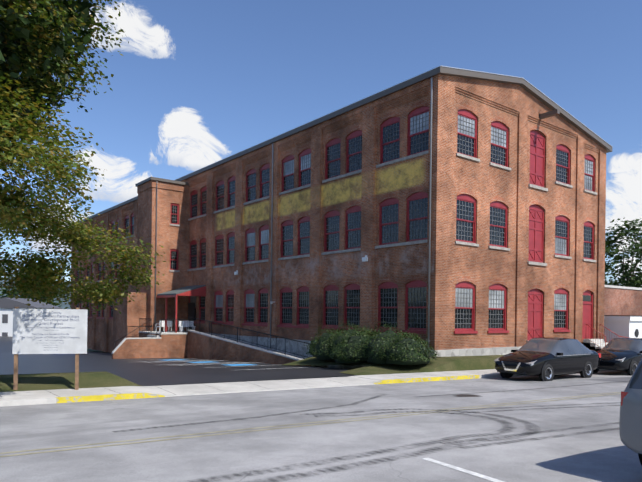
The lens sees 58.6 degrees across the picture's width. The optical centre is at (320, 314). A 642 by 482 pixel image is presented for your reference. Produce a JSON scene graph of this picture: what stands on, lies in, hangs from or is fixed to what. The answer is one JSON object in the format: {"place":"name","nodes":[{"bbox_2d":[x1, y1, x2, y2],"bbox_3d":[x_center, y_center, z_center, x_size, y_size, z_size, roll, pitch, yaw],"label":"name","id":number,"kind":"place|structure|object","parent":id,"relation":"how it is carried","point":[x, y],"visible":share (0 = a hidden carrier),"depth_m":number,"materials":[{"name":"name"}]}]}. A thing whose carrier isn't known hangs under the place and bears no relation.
{"place":"outdoors","nodes":[
{"label":"outdoors","id":0,"kind":"place"},
{"bbox_2d":[0,308,37,336],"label":"house walls","id":1,"kind":"structure","parent":0,"point":[7,327],"depth_m":91.43,"materials":[{"name":"white paint"}]},
{"bbox_2d":[0,297,62,335],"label":"house roof","id":2,"kind":"structure","parent":1,"relation":"on","point":[5,302],"depth_m":91.40,"materials":[{"name":"grey"}]},
{"bbox_2d":[0,277,70,308],"bbox_3d":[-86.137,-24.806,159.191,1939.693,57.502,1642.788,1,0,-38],"label":"hills","id":3,"kind":"structure","parent":0,"point":[63,306],"depth_m":708.28,"materials":[{"name":"green plant"}]},
{"bbox_2d":[0,0,96,152],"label":"street tree leaves","id":4,"kind":"object","parent":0,"point":[84,6],"visible":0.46,"depth_m":13.55,"materials":[{"name":"green plant"}]},
{"bbox_2d":[0,0,128,181],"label":"street tree","id":5,"kind":"object","parent":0,"point":[49,80],"depth_m":13.52,"materials":[{"name":"green plant"}]},
{"bbox_2d":[0,73,169,313],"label":"street tree leaves","id":6,"kind":"object","parent":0,"point":[31,276],"visible":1,"depth_m":15.08,"materials":[{"name":"green plant"}]},
{"bbox_2d":[87,348,109,352],"bbox_3d":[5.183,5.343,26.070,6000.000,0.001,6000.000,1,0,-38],"label":"ground","id":7,"kind":"structure","parent":0,"point":[89,350],"depth_m":75.08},
{"bbox_2d":[0,284,66,306],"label":"tree","id":8,"kind":"object","parent":7,"relation":"on","point":[15,293],"depth_m":121.49,"materials":[{"name":"green plant"}]},
{"bbox_2d":[604,287,641,315],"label":"building walls","id":9,"kind":"structure","parent":7,"relation":"on","point":[618,301],"depth_m":38.25,"materials":[{"name":"brown brick"}]},
{"bbox_2d":[605,285,641,289],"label":"wall coping","id":10,"kind":"object","parent":9,"relation":"on","point":[622,287],"depth_m":38.19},
{"bbox_2d":[113,180,188,349],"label":"brick tower","id":11,"kind":"structure","parent":0,"point":[169,236],"depth_m":45.72,"materials":[{"name":"brown brick"}]},
{"bbox_2d":[135,177,188,186],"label":"tower cornice","id":12,"kind":"structure","parent":11,"relation":"attached to","point":[160,179],"depth_m":45.80,"materials":[{"name":"grey metal"}]},
{"bbox_2d":[157,321,195,331],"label":"porch chairs","id":13,"kind":"object","parent":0,"point":[182,324],"visible":0.67,"depth_m":43.94,"materials":[{"name":"white plastic"}]},
{"bbox_2d":[0,336,356,385],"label":"parking lot","id":14,"kind":"structure","parent":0,"point":[154,372],"depth_m":26.18,"materials":[{"name":"black asphalt"}]},
{"bbox_2d":[144,358,324,369],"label":"car park markings","id":15,"kind":"object","parent":14,"relation":"on","point":[235,364],"visible":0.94,"depth_m":32.08,"materials":[{"name":"blue paint"}]},
{"bbox_2d":[0,355,502,391],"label":"verge grass","id":16,"kind":"structure","parent":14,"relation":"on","point":[41,381],"depth_m":22.43,"materials":[{"name":"green plant"}]},
{"bbox_2d":[12,307,87,389],"bbox_3d":[-7.377,1.018,15.603,1.850,2.420,0.117,1,0,-17],"label":"project sign","id":17,"kind":"object","parent":16,"relation":"on","point":[76,345],"visible":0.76,"depth_m":15.54,"materials":[{"name":"white"}]},
{"bbox_2d":[20,311,78,350],"bbox_3d":[-7.352,0.455,15.546,1.484,1.071,0.002,1,0,-17],"label":"sign lettering","id":18,"kind":"object","parent":17,"relation":"attached to","point":[29,315],"visible":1,"depth_m":15.55},
{"bbox_2d":[304,320,438,364],"bbox_3d":[2.012,1.263,26.719,3.954,1.974,8.027,1,0,-38],"label":"shrub","id":19,"kind":"object","parent":16,"relation":"on","point":[357,341],"depth_m":25.36,"materials":[{"name":"green plant"}]},
{"bbox_2d":[583,339,607,350],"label":"entrance steps","id":20,"kind":"structure","parent":16,"relation":"on","point":[588,344],"depth_m":33.69,"materials":[{"name":"concrete"}]},
{"bbox_2d":[586,324,629,346],"bbox_3d":[17.365,1.537,34.407,3.452,1.930,1.192,1,0,-38],"label":"stair railing","id":21,"kind":"object","parent":20,"relation":"on","point":[600,338],"visible":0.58,"depth_m":33.70,"materials":[{"name":"red metal"}]},
{"bbox_2d":[604,315,641,341],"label":"trailer","id":22,"kind":"object","parent":16,"relation":"on","point":[624,326],"visible":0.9,"depth_m":35.72,"materials":[{"name":"white paint"}]},
{"bbox_2d":[433,74,605,349],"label":"brick facade","id":23,"kind":"structure","parent":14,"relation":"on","point":[519,109],"depth_m":29.61,"materials":[{"name":"brown brick"}]},
{"bbox_2d":[539,109,559,118],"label":"hoist beam","id":24,"kind":"structure","parent":23,"relation":"attached to","point":[549,114],"depth_m":30.46,"materials":[{"name":"brown metal"}]},
{"bbox_2d":[112,331,310,366],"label":"ramp brick walls","id":25,"kind":"structure","parent":0,"point":[190,345],"depth_m":39.79,"materials":[{"name":"brown brick"}]},
{"bbox_2d":[112,330,301,360],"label":"ramp concrete caps","id":26,"kind":"object","parent":25,"relation":"on","point":[216,337],"visible":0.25,"depth_m":39.20,"materials":[{"name":"grey concrete"}]},
{"bbox_2d":[157,286,205,332],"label":"entrance canopy","id":27,"kind":"object","parent":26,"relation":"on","point":[201,291],"visible":0.9,"depth_m":43.38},
{"bbox_2d":[157,285,205,295],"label":"porch roof","id":28,"kind":"structure","parent":27,"relation":"on","point":[180,290],"depth_m":44.16,"materials":[{"name":"grey metal"}]},
{"bbox_2d":[114,317,310,358],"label":"ramp railings","id":29,"kind":"object","parent":26,"relation":"on","point":[212,333],"visible":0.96,"depth_m":39.42,"materials":[{"name":"black metal"}]},
{"bbox_2d":[0,369,499,399],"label":"sidewalk","id":30,"kind":"structure","parent":0,"point":[232,386],"depth_m":17.81,"materials":[{"name":"concrete"}]},
{"bbox_2d":[71,75,436,352],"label":"brick side wall","id":31,"kind":"structure","parent":0,"point":[369,186],"depth_m":33.21,"materials":[{"name":"brown brick"}]},
{"bbox_2d":[188,303,194,329],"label":"porch door","id":32,"kind":"structure","parent":31,"relation":"in","point":[191,309],"depth_m":46.20,"materials":[{"name":"grey"}]},
{"bbox_2d":[154,76,432,353],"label":"downspouts","id":33,"kind":"object","parent":31,"relation":"attached to","point":[431,103],"visible":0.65,"depth_m":26.08,"materials":[{"name":"brown metal"}]},
{"bbox_2d":[234,255,367,303],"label":"wall lights","id":34,"kind":"object","parent":31,"relation":"attached to","point":[365,259],"visible":1,"depth_m":29.54},
{"bbox_2d":[76,106,596,342],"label":"windows","id":35,"kind":"structure","parent":31,"relation":"in","point":[416,226],"depth_m":31.27,"materials":[{"name":"red wood"}]},
{"bbox_2d":[77,101,595,293],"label":"window arches","id":36,"kind":"structure","parent":31,"relation":"attached to","point":[422,189],"depth_m":31.12,"materials":[{"name":"red brick"}]},
{"bbox_2d":[75,66,611,223],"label":"roof trim","id":37,"kind":"structure","parent":31,"relation":"on","point":[545,100],"depth_m":31.02,"materials":[{"name":"grey metal"}]},
{"bbox_2d":[68,65,612,225],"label":"roof","id":38,"kind":"structure","parent":37,"relation":"attached to","point":[397,84],"depth_m":31.12,"materials":[{"name":"grey metal"}]},
{"bbox_2d":[206,333,327,367],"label":"ramp deck","id":39,"kind":"structure","parent":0,"point":[271,350],"depth_m":35.78,"materials":[{"name":"grey concrete"}]},
{"bbox_2d":[0,370,641,481],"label":"street","id":40,"kind":"structure","parent":0,"point":[574,455],"depth_m":9.93,"materials":[{"name":"grey asphalt"}]},
{"bbox_2d":[0,369,613,406],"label":"street kerb","id":41,"kind":"structure","parent":40,"relation":"on","point":[32,401],"depth_m":15.50,"materials":[{"name":"concrete"}]},
{"bbox_2d":[0,392,620,456],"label":"road center line","id":42,"kind":"object","parent":40,"relation":"on","point":[273,428],"depth_m":10.54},
{"bbox_2d":[114,381,626,481],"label":"street tyre marks","id":43,"kind":"object","parent":40,"relation":"on","point":[204,480],"visible":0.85,"depth_m":10.28,"materials":[{"name":"grey rubber"}]},
{"bbox_2d":[424,458,503,481],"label":"parking line","id":44,"kind":"object","parent":40,"relation":"on","point":[465,470],"visible":1,"depth_m":7.49,"materials":[{"name":"white paint"}]},
{"bbox_2d":[453,394,481,396],"bbox_3d":[4.199,2.341,16.354,0.840,0.001,0.840,1,0,-38],"label":"manhole cover","id":45,"kind":"object","parent":40,"relation":"on","point":[463,395],"visible":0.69,"depth_m":16.45,"materials":[{"name":"metal"}]},
{"bbox_2d":[494,350,600,380],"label":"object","id":46,"kind":"object","parent":40,"relation":"on","point":[547,376],"visible":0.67,"depth_m":22.00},
{"bbox_2d":[495,337,599,375],"bbox_3d":[9.301,1.683,23.387,5.131,1.456,1.958,1,0,-38],"label":"black sedan","id":47,"kind":"object","parent":46,"relation":"on","point":[542,351],"visible":0.92,"depth_m":22.55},
{"bbox_2d":[590,377,630,381],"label":"street patches","id":48,"kind":"object","parent":40,"relation":"on","point":[623,379],"visible":0.67,"depth_m":22.64,"materials":[{"name":"grey asphalt"}]},
{"bbox_2d":[593,348,641,375],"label":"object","id":49,"kind":"object","parent":40,"relation":"on","point":[631,370],"visible":0.31,"depth_m":25.01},
{"bbox_2d":[596,338,641,370],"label":"car","id":50,"kind":"object","parent":49,"relation":"on","point":[613,350],"visible":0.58,"depth_m":25.49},
{"bbox_2d":[621,391,641,464],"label":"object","id":51,"kind":"object","parent":40,"relation":"on","point":[623,394],"visible":0.2,"depth_m":7.01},
{"bbox_2d":[619,358,641,453],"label":"car","id":52,"kind":"object","parent":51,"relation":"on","point":[630,425],"visible":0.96,"depth_m":6.89,"materials":[{"name":"grey metal"}]},
{"bbox_2d":[0,0,641,285],"label":"sky","id":53,"kind":"structure","parent":0,"point":[195,85],"materials":[{"name":"blue"}]},
{"bbox_2d":[214,333,521,368],"bbox_3d":[3.211,3.057,41.147,15.830,2.920,26.550,1,0,-38],"label":"building foundation","id":54,"kind":"object","parent":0,"point":[464,352],"visible":0.07,"depth_m":30.96,"materials":[{"name":"grey concrete"}]},
{"bbox_2d":[605,217,641,287],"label":"tree","id":55,"kind":"object","parent":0,"point":[618,258],"depth_m":67.29,"materials":[{"name":"green plant"}]}
]}

